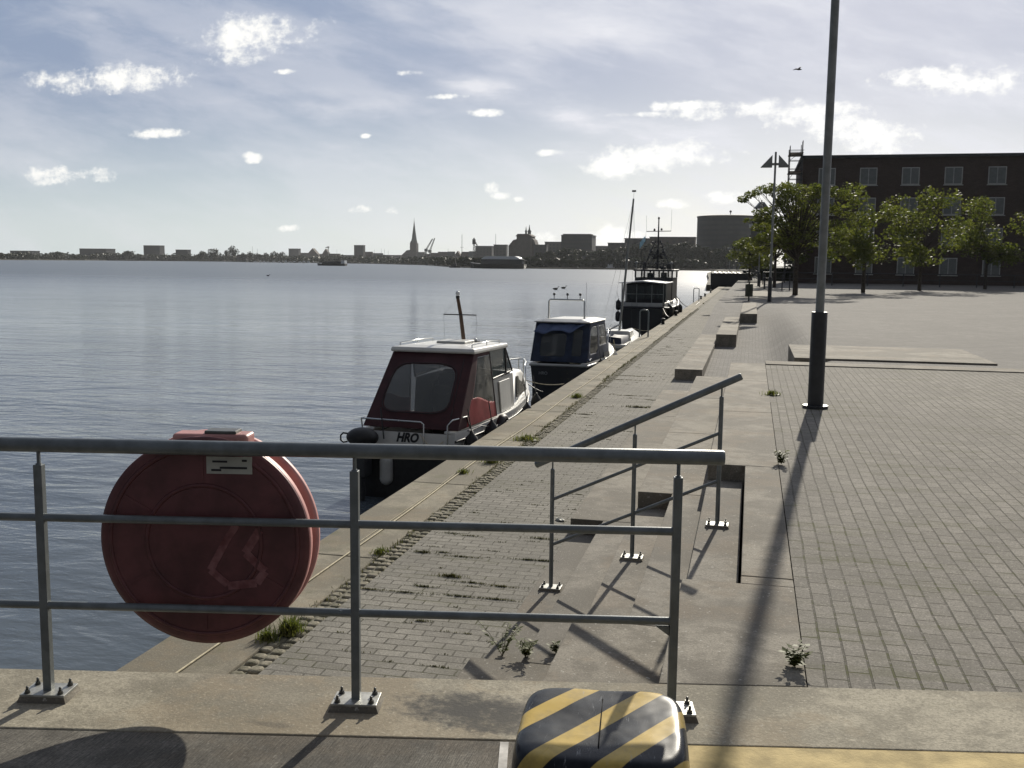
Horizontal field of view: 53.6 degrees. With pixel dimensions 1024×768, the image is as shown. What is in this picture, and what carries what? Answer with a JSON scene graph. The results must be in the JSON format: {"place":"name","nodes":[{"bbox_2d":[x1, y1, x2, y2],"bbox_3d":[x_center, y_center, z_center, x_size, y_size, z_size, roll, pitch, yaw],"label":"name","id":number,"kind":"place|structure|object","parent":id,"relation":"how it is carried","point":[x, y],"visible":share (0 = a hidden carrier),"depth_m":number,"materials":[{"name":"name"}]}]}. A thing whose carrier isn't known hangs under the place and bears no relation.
{"place":"outdoors","nodes":[
{"label":"outdoors","id":0,"kind":"place"},
{"bbox_2d":[79,248,115,259],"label":"building","id":1,"kind":"structure","parent":0,"point":[86,251],"depth_m":1637.03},
{"bbox_2d":[143,245,164,259],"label":"building","id":2,"kind":"structure","parent":0,"point":[154,249],"depth_m":1666.87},
{"bbox_2d":[0,729,514,767],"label":"road","id":3,"kind":"structure","parent":0,"point":[22,748],"depth_m":3.73,"materials":[{"name":"concrete"}]},
{"bbox_2d":[498,742,508,767],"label":"joint line","id":4,"kind":"object","parent":3,"relation":"on","point":[503,756],"visible":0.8,"depth_m":3.72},
{"bbox_2d":[511,688,689,767],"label":"crash buffer","id":5,"kind":"object","parent":3,"relation":"on","point":[570,728],"visible":1,"depth_m":2.95,"materials":[{"name":"rubber"}]},
{"bbox_2d":[688,745,1023,767],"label":"yellow marking","id":6,"kind":"object","parent":3,"relation":"on","point":[728,757],"depth_m":3.72,"materials":[{"name":"paint"}]},
{"bbox_2d":[288,248,300,256],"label":"building","id":7,"kind":"structure","parent":0,"point":[294,252],"depth_m":2039.01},
{"bbox_2d":[307,248,319,256],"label":"building","id":8,"kind":"structure","parent":0,"point":[313,252],"depth_m":1923.28,"materials":[{"name":"brick"}]},
{"bbox_2d":[354,245,365,256],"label":"building","id":9,"kind":"structure","parent":0,"point":[359,250],"depth_m":1584.15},
{"bbox_2d":[0,259,788,290],"bbox_3d":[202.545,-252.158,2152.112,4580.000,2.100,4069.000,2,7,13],"label":"bank","id":10,"kind":"structure","parent":0,"point":[708,286],"depth_m":603.47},
{"bbox_2d":[195,251,206,260],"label":"tree","id":11,"kind":"object","parent":10,"relation":"on","point":[201,255],"visible":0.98,"depth_m":1316.49,"materials":[{"name":"green plant"}]},
{"bbox_2d":[207,248,220,260],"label":"tree","id":12,"kind":"object","parent":10,"relation":"on","point":[214,254],"visible":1,"depth_m":1310.38,"materials":[{"name":"green plant"}]},
{"bbox_2d":[228,245,239,260],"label":"tree","id":13,"kind":"object","parent":10,"relation":"on","point":[234,252],"visible":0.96,"depth_m":1327.89,"materials":[{"name":"green plant"}]},
{"bbox_2d":[0,251,722,268],"bbox_3d":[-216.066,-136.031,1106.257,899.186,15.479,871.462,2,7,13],"label":"shore scrub","id":14,"kind":"object","parent":10,"relation":"on","point":[685,263],"visible":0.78,"depth_m":1131.70,"materials":[{"name":"green plant"}]},
{"bbox_2d":[542,251,558,258],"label":"tree","id":15,"kind":"object","parent":10,"relation":"on","point":[549,254],"visible":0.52,"depth_m":685.54,"materials":[{"name":"green plant"}]},
{"bbox_2d":[554,248,577,258],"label":"tree","id":16,"kind":"object","parent":10,"relation":"on","point":[561,253],"visible":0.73,"depth_m":692.27,"materials":[{"name":"green plant"}]},
{"bbox_2d":[561,235,595,258],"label":"building","id":17,"kind":"structure","parent":10,"relation":"on","point":[584,242],"depth_m":852.54,"materials":[{"name":"concrete"}]},
{"bbox_2d":[571,249,587,258],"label":"tree","id":18,"kind":"object","parent":10,"relation":"on","point":[580,254],"visible":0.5,"depth_m":699.93,"materials":[{"name":"green plant"}]},
{"bbox_2d":[596,248,610,257],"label":"tree","id":19,"kind":"object","parent":10,"relation":"on","point":[600,254],"visible":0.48,"depth_m":675.87,"materials":[{"name":"green plant"}]},
{"bbox_2d":[623,243,645,258],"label":"tree","id":20,"kind":"object","parent":10,"relation":"on","point":[634,250],"visible":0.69,"depth_m":652.39,"materials":[{"name":"green plant"}]},
{"bbox_2d":[638,243,652,257],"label":"tree","id":21,"kind":"object","parent":10,"relation":"on","point":[648,247],"visible":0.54,"depth_m":649.30,"materials":[{"name":"green plant"}]},
{"bbox_2d":[661,242,671,258],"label":"tree","id":22,"kind":"object","parent":10,"relation":"on","point":[666,248],"visible":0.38,"depth_m":642.19,"materials":[{"name":"green plant"}]},
{"bbox_2d":[668,244,686,259],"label":"tree","id":23,"kind":"object","parent":10,"relation":"on","point":[672,253],"visible":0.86,"depth_m":634.60,"materials":[{"name":"green plant"}]},
{"bbox_2d":[676,241,693,259],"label":"tree","id":24,"kind":"object","parent":10,"relation":"on","point":[687,245],"visible":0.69,"depth_m":633.69,"materials":[{"name":"green plant"}]},
{"bbox_2d":[685,244,700,259],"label":"tree","id":25,"kind":"object","parent":10,"relation":"on","point":[693,253],"visible":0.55,"depth_m":624.09,"materials":[{"name":"green plant"}]},
{"bbox_2d":[706,248,725,268],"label":"tree","id":26,"kind":"object","parent":10,"relation":"on","point":[714,258],"visible":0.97,"depth_m":612.56,"materials":[{"name":"green plant"}]},
{"bbox_2d":[715,244,734,268],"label":"tree","id":27,"kind":"object","parent":10,"relation":"on","point":[724,259],"visible":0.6,"depth_m":610.92,"materials":[{"name":"green plant"}]},
{"bbox_2d":[725,243,744,269],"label":"tree","id":28,"kind":"object","parent":10,"relation":"on","point":[734,260],"visible":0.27,"depth_m":580.73,"materials":[{"name":"green plant"}]},
{"bbox_2d":[0,260,807,686],"bbox_3d":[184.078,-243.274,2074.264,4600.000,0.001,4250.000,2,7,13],"label":"water","id":29,"kind":"structure","parent":0,"point":[168,350],"depth_m":35.34,"materials":[{"name":"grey liquid"}]},
{"bbox_2d":[317,260,346,265],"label":"ferry","id":30,"kind":"object","parent":29,"relation":"on","point":[336,263],"visible":0.91,"depth_m":678.01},
{"bbox_2d":[340,291,563,500],"bbox_3d":[-0.581,-0.030,17.983,1.960,3.267,7.390,3,7,16],"label":"cabin boat","id":31,"kind":"object","parent":29,"relation":"on","point":[463,390],"visible":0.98,"depth_m":15.42,"materials":[{"name":"plastic"}]},
{"bbox_2d":[470,256,526,268],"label":"ship","id":32,"kind":"object","parent":29,"relation":"on","point":[506,262],"visible":0.84,"depth_m":572.06,"materials":[{"name":"metal"}]},
{"bbox_2d":[529,283,626,398],"bbox_3d":[2.167,-1.289,28.785,1.983,3.250,6.251,3,7,16],"label":"cabin boat","id":33,"kind":"object","parent":29,"relation":"on","point":[573,347],"visible":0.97,"depth_m":26.10,"materials":[{"name":"blue plastic"}]},
{"bbox_2d":[605,190,649,351],"bbox_3d":[3.987,-3.679,36.117,1.749,6.290,6.512,2,7,15],"label":"sailing boat","id":34,"kind":"object","parent":29,"relation":"on","point":[621,337],"visible":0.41,"depth_m":35.53,"materials":[{"name":"white plastic"}]},
{"bbox_2d":[615,215,699,334],"bbox_3d":[8.387,-6.113,56.768,2.974,7.000,19.008,2,7,14],"label":"workboat","id":35,"kind":"object","parent":29,"relation":"on","point":[656,297],"visible":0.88,"depth_m":51.20,"materials":[{"name":"metal"}]},
{"bbox_2d":[627,286,664,298],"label":"aft windows","id":36,"kind":"structure","parent":35,"relation":"in","point":[630,289],"depth_m":51.24,"materials":[{"name":"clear glass"}]},
{"bbox_2d":[711,270,752,290],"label":"barge","id":37,"kind":"object","parent":29,"relation":"on","point":[724,279],"visible":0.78,"depth_m":120.79,"materials":[{"name":"metal"}]},
{"bbox_2d":[402,222,417,257],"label":"church","id":38,"kind":"structure","parent":0,"point":[412,251],"depth_m":1772.37,"materials":[{"name":"brick"}]},
{"bbox_2d":[475,246,493,257],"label":"building","id":39,"kind":"structure","parent":0,"point":[482,251],"depth_m":1179.68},
{"bbox_2d":[258,287,730,678],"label":"quay pavement","id":40,"kind":"structure","parent":0,"point":[414,648],"depth_m":8.59,"materials":[{"name":"stone"}]},
{"bbox_2d":[337,329,687,667],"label":"moss patches","id":41,"kind":"object","parent":40,"relation":"on","point":[455,575],"visible":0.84,"depth_m":8.73,"materials":[{"name":"green plant"}]},
{"bbox_2d":[493,244,507,255],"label":"building","id":42,"kind":"structure","parent":0,"point":[501,250],"depth_m":1123.68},
{"bbox_2d":[0,0,1023,265],"label":"sky","id":43,"kind":"structure","parent":0,"point":[268,126],"materials":[{"name":"blue"}]},
{"bbox_2d":[508,225,538,257],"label":"church","id":44,"kind":"structure","parent":0,"point":[521,245],"depth_m":1016.14,"materials":[{"name":"brick"}]},
{"bbox_2d":[533,244,547,255],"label":"building","id":45,"kind":"structure","parent":0,"point":[541,248],"depth_m":910.91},
{"bbox_2d":[545,242,560,258],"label":"building","id":46,"kind":"structure","parent":0,"point":[554,247],"depth_m":958.17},
{"bbox_2d":[608,243,626,259],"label":"building","id":47,"kind":"structure","parent":0,"point":[612,246],"depth_m":795.70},
{"bbox_2d":[624,238,649,258],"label":"building","id":48,"kind":"structure","parent":0,"point":[636,240],"depth_m":811.29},
{"bbox_2d":[650,237,696,258],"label":"building","id":49,"kind":"structure","parent":0,"point":[676,240],"depth_m":785.14,"materials":[{"name":"brick"}]},
{"bbox_2d":[696,210,756,268],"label":"building","id":50,"kind":"structure","parent":0,"point":[716,231],"depth_m":670.18,"materials":[{"name":"metal"}]},
{"bbox_2d":[739,549,741,582],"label":"quay wall","id":51,"kind":"structure","parent":0,"point":[740,566],"depth_m":8.72,"materials":[{"name":"concrete"}]},
{"bbox_2d":[116,287,723,673],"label":"quay coping","id":52,"kind":"object","parent":51,"relation":"on","point":[171,654],"visible":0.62,"depth_m":10.22,"materials":[{"name":"concrete"}]},
{"bbox_2d":[255,623,280,643],"bbox_3d":[-1.632,1.683,6.852,0.236,0.104,0.250,2,7,13],"label":"grass tuft","id":53,"kind":"object","parent":52,"relation":"on","point":[265,634],"visible":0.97,"depth_m":6.82,"materials":[{"name":"plant"}]},
{"bbox_2d":[369,545,388,555],"bbox_3d":[-1.158,1.461,8.882,0.187,0.072,0.225,-4,8,-36],"label":"grass tuft","id":54,"kind":"object","parent":52,"relation":"on","point":[379,551],"visible":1,"depth_m":8.88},
{"bbox_2d":[361,432,513,540],"bbox_3d":[-0.692,1.087,12.188,0.035,0.005,6.500,2,7,13],"label":"cord","id":55,"kind":"object","parent":52,"relation":"on","point":[427,494],"visible":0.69,"depth_m":10.99,"materials":[{"name":"fabric"}]},
{"bbox_2d":[175,291,715,672],"bbox_3d":[8.618,-3.495,51.207,0.055,0.011,95.750,2,7,13],"label":"cord","id":56,"kind":"object","parent":52,"relation":"on","point":[197,658],"visible":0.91,"depth_m":10.10,"materials":[{"name":"fabric"}]},
{"bbox_2d":[510,432,540,441],"bbox_3d":[0.165,0.765,14.712,0.458,0.116,0.554,-2,7,-21],"label":"grass tuft","id":57,"kind":"object","parent":52,"relation":"on","point":[527,438],"visible":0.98,"depth_m":14.62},
{"bbox_2d":[639,309,648,336],"bbox_3d":[4.628,-2.131,35.503,0.420,0.977,0.120,2,7,13],"label":"ladder grab rail","id":58,"kind":"object","parent":52,"relation":"on","point":[640,321],"visible":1,"depth_m":35.49,"materials":[{"name":"metal"}]},
{"bbox_2d":[231,309,698,674],"bbox_3d":[4.415,-1.196,31.896,0.192,0.046,56.072,2,7,13],"label":"cobble strip","id":59,"kind":"object","parent":51,"relation":"on","point":[277,653],"visible":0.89,"depth_m":9.07,"materials":[{"name":"stone"}]},
{"bbox_2d":[269,615,312,638],"bbox_3d":[-1.518,1.647,6.991,0.328,0.149,0.298,-3,8,-27],"label":"grass tuft","id":60,"kind":"object","parent":59,"relation":"on","point":[290,628],"visible":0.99,"depth_m":6.95,"materials":[{"name":"plant"}]},
{"bbox_2d":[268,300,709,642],"bbox_3d":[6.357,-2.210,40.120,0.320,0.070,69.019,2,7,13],"label":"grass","id":61,"kind":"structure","parent":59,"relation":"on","point":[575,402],"depth_m":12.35,"materials":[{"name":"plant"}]},
{"bbox_2d":[235,287,724,674],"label":"joint bed","id":62,"kind":"object","parent":51,"relation":"on","point":[334,602],"visible":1,"depth_m":8.23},
{"bbox_2d":[485,480,742,664],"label":"stairs","id":63,"kind":"structure","parent":51,"relation":"on","point":[593,575],"depth_m":7.40,"materials":[{"name":"concrete"}]},
{"bbox_2d":[477,620,522,654],"bbox_3d":[-0.051,1.647,6.588,0.336,0.260,0.225,7,10,44],"label":"weed","id":64,"kind":"object","parent":63,"relation":"on","point":[505,647],"visible":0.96,"depth_m":6.59,"materials":[{"name":"green plant"}]},
{"bbox_2d":[512,636,537,656],"bbox_3d":[0.076,1.607,6.200,0.110,0.136,0.192,-4,9,-36],"label":"weed","id":65,"kind":"object","parent":63,"relation":"on","point":[526,646],"visible":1,"depth_m":6.18,"materials":[{"name":"green plant"}]},
{"bbox_2d":[546,640,560,652],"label":"weed","id":66,"kind":"object","parent":63,"relation":"on","point":[555,646],"visible":0.81,"depth_m":6.27,"materials":[{"name":"green plant"}]},
{"bbox_2d":[534,373,742,592],"bbox_3d":[0.931,0.764,7.717,1.556,1.754,0.134,2,7,13],"label":"stair handrail","id":67,"kind":"object","parent":63,"relation":"on","point":[625,556],"visible":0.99,"depth_m":7.68,"materials":[{"name":"metal"}]},
{"bbox_2d":[456,362,806,686],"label":"seat steps","id":68,"kind":"structure","parent":51,"relation":"on","point":[744,631],"depth_m":5.95,"materials":[{"name":"concrete"}]},
{"bbox_2d":[779,639,812,666],"bbox_3d":[1.288,1.225,4.582,0.136,0.106,0.146,6,9,39],"label":"weed","id":69,"kind":"object","parent":68,"relation":"on","point":[794,657],"visible":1,"depth_m":4.58,"materials":[{"name":"green plant"}]},
{"bbox_2d":[674,334,715,379],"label":"seat block","id":70,"kind":"structure","parent":51,"relation":"on","point":[693,363],"depth_m":24.85,"materials":[{"name":"concrete"}]},
{"bbox_2d":[716,317,739,346],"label":"seat block","id":71,"kind":"structure","parent":51,"relation":"on","point":[727,334],"depth_m":30.88,"materials":[{"name":"concrete"}]},
{"bbox_2d":[740,302,756,322],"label":"seat block","id":72,"kind":"structure","parent":51,"relation":"on","point":[748,313],"depth_m":37.91,"materials":[{"name":"concrete"}]},
{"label":"kerb base","id":73,"kind":"structure","parent":51,"relation":"on","visible":0},
{"bbox_2d":[0,669,1023,753],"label":"kerb","id":74,"kind":"structure","parent":73,"relation":"on","point":[726,715],"depth_m":4.09,"materials":[{"name":"concrete"}]},
{"bbox_2d":[0,437,724,723],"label":"railing","id":75,"kind":"object","parent":74,"relation":"on","point":[48,690],"visible":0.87,"depth_m":4.02,"materials":[{"name":"metal"}]},
{"bbox_2d":[101,428,319,642],"bbox_3d":[-1.245,0.622,4.219,0.876,0.890,0.231,1,7,2],"label":"life ring case","id":76,"kind":"object","parent":75,"relation":"hanging from","point":[212,565],"visible":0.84,"depth_m":4.11,"materials":[{"name":"plastic"}]},
{"bbox_2d":[749,224,763,276],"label":"building","id":77,"kind":"structure","parent":0,"point":[753,234],"depth_m":231.34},
{"bbox_2d":[744,281,773,298],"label":"walk","id":78,"kind":"structure","parent":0,"point":[760,292],"depth_m":67.04,"materials":[{"name":"concrete"}]},
{"bbox_2d":[726,236,773,280],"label":"linden","id":79,"kind":"object","parent":78,"relation":"on","point":[746,256],"visible":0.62,"depth_m":113.46,"materials":[{"name":"green plant"}]},
{"bbox_2d":[754,201,768,285],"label":"street lamp","id":80,"kind":"object","parent":78,"relation":"on","point":[759,205],"visible":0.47,"depth_m":86.45,"materials":[{"name":"metal"}]},
{"bbox_2d":[668,280,1023,397],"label":"plaza","id":81,"kind":"structure","parent":0,"point":[987,323],"depth_m":35.01,"materials":[{"name":"concrete"}]},
{"bbox_2d":[745,281,752,300],"bbox_3d":[11.869,-4.657,50.739,0.400,1.020,0.400,2,7,13],"label":"waste bin","id":82,"kind":"object","parent":81,"relation":"on","point":[749,290],"visible":1,"depth_m":50.59,"materials":[{"name":"metal"}]},
{"bbox_2d":[751,261,793,280],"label":"hedge","id":83,"kind":"object","parent":81,"relation":"on","point":[778,275],"visible":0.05,"depth_m":119.06,"materials":[{"name":"green plant"}]},
{"bbox_2d":[761,152,789,301],"bbox_3d":[12.804,-7.680,49.748,1.394,7.280,0.320,2,7,13],"label":"street lamp","id":84,"kind":"object","parent":81,"relation":"on","point":[768,163],"visible":1,"depth_m":49.55,"materials":[{"name":"metal"}]},
{"bbox_2d":[750,215,802,287],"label":"linden","id":85,"kind":"object","parent":81,"relation":"on","point":[776,255],"visible":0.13,"depth_m":82.76,"materials":[{"name":"green plant"}]},
{"bbox_2d":[783,140,803,282],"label":"scaffold","id":86,"kind":"object","parent":81,"relation":"on","point":[793,155],"visible":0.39,"depth_m":105.73,"materials":[{"name":"metal"}]},
{"bbox_2d":[772,220,817,274],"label":"linden","id":87,"kind":"object","parent":81,"relation":"on","point":[803,258],"visible":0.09,"depth_m":101.86,"materials":[{"name":"green plant"}]},
{"bbox_2d":[737,181,861,294],"bbox_3d":[17.444,-8.950,62.051,7.473,6.973,4.992,2,7,13],"label":"linden","id":88,"kind":"object","parent":81,"relation":"on","point":[793,239],"visible":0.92,"depth_m":61.64,"materials":[{"name":"green plant"}]},
{"bbox_2d":[827,182,908,292],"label":"linden","id":89,"kind":"object","parent":81,"relation":"on","point":[863,254],"visible":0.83,"depth_m":68.91,"materials":[{"name":"green plant"}]},
{"bbox_2d":[762,272,1023,287],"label":"promenade fence","id":90,"kind":"object","parent":81,"relation":"on","point":[939,280],"visible":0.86,"depth_m":91.80,"materials":[{"name":"metal"}]},
{"bbox_2d":[765,344,1023,389],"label":"landing","id":91,"kind":"object","parent":81,"relation":"on","point":[798,355],"visible":0.47,"depth_m":19.75,"materials":[{"name":"concrete"}]},
{"bbox_2d":[792,153,1023,285],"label":"building","id":92,"kind":"structure","parent":81,"relation":"on","point":[998,178],"depth_m":103.68,"materials":[{"name":"brown brick"}]},
{"bbox_2d":[814,257,831,274],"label":"window","id":93,"kind":"structure","parent":92,"relation":"in","point":[828,265],"depth_m":106.50,"materials":[{"name":"grey glass"}]},
{"bbox_2d":[818,168,835,185],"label":"window","id":94,"kind":"structure","parent":92,"relation":"in","point":[833,170],"depth_m":105.39,"materials":[{"name":"grey glass"}]},
{"bbox_2d":[854,260,872,274],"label":"window","id":95,"kind":"structure","parent":92,"relation":"in","point":[869,270],"depth_m":105.62,"materials":[{"name":"grey glass"}]},
{"bbox_2d":[858,198,875,215],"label":"window","id":96,"kind":"structure","parent":92,"relation":"in","point":[872,200],"depth_m":104.85,"materials":[{"name":"grey glass"}]},
{"bbox_2d":[859,168,877,185],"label":"window","id":97,"kind":"structure","parent":92,"relation":"in","point":[868,176],"depth_m":104.55,"materials":[{"name":"grey glass"}]},
{"bbox_2d":[896,257,914,275],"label":"window","id":98,"kind":"structure","parent":92,"relation":"in","point":[907,270],"depth_m":104.75,"materials":[{"name":"grey glass"}]},
{"bbox_2d":[900,198,917,215],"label":"window","id":99,"kind":"structure","parent":92,"relation":"in","point":[912,200],"depth_m":103.93,"materials":[{"name":"grey glass"}]},
{"bbox_2d":[900,167,919,185],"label":"window","id":100,"kind":"structure","parent":92,"relation":"in","point":[910,175],"depth_m":103.60,"materials":[{"name":"grey glass"}]},
{"bbox_2d":[938,258,957,275],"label":"window","id":101,"kind":"structure","parent":92,"relation":"in","point":[948,266],"depth_m":103.76,"materials":[{"name":"grey glass"}]},
{"bbox_2d":[941,197,960,215],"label":"window","id":102,"kind":"structure","parent":92,"relation":"in","point":[946,212],"depth_m":103.05,"materials":[{"name":"grey glass"}]},
{"bbox_2d":[944,167,962,184],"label":"window","id":103,"kind":"structure","parent":92,"relation":"in","point":[953,175],"depth_m":102.67,"materials":[{"name":"grey glass"}]},
{"bbox_2d":[981,260,1000,276],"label":"window","id":104,"kind":"structure","parent":92,"relation":"in","point":[992,270],"depth_m":102.85,"materials":[{"name":"grey glass"}]},
{"bbox_2d":[985,228,1002,243],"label":"window","id":105,"kind":"structure","parent":92,"relation":"in","point":[1001,229],"depth_m":102.42,"materials":[{"name":"grey glass"}]},
{"bbox_2d":[986,197,1004,215],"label":"window","id":106,"kind":"structure","parent":92,"relation":"in","point":[999,205],"depth_m":102.05,"materials":[{"name":"grey glass"}]},
{"bbox_2d":[987,166,1006,184],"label":"window","id":107,"kind":"structure","parent":92,"relation":"in","point":[997,175],"depth_m":101.75,"materials":[{"name":"grey glass"}]},
{"bbox_2d":[879,186,973,290],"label":"linden","id":108,"kind":"object","parent":81,"relation":"on","point":[913,251],"visible":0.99,"depth_m":76.19,"materials":[{"name":"green plant"}]},
{"bbox_2d":[948,195,1023,288],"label":"linden","id":109,"kind":"object","parent":81,"relation":"on","point":[993,254],"visible":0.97,"depth_m":83.62,"materials":[{"name":"green plant"}]},
{"bbox_2d":[766,365,1023,691],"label":"pavement","id":110,"kind":"structure","parent":0,"point":[903,493],"depth_m":7.17,"materials":[{"name":"stone"}]},
{"bbox_2d":[759,389,781,395],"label":"grass tuft","id":111,"kind":"object","parent":110,"relation":"on","point":[772,393],"visible":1,"depth_m":14.16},
{"bbox_2d":[772,450,789,463],"bbox_3d":[2.457,0.659,9.255,0.168,0.143,0.164,2,7,13],"label":"weed","id":112,"kind":"object","parent":110,"relation":"on","point":[781,459],"visible":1,"depth_m":9.23,"materials":[{"name":"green plant"}]},
{"bbox_2d":[802,0,839,408],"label":"street lamp","id":113,"kind":"object","parent":110,"relation":"on","point":[818,337],"visible":1,"depth_m":12.70,"materials":[{"name":"metal"}]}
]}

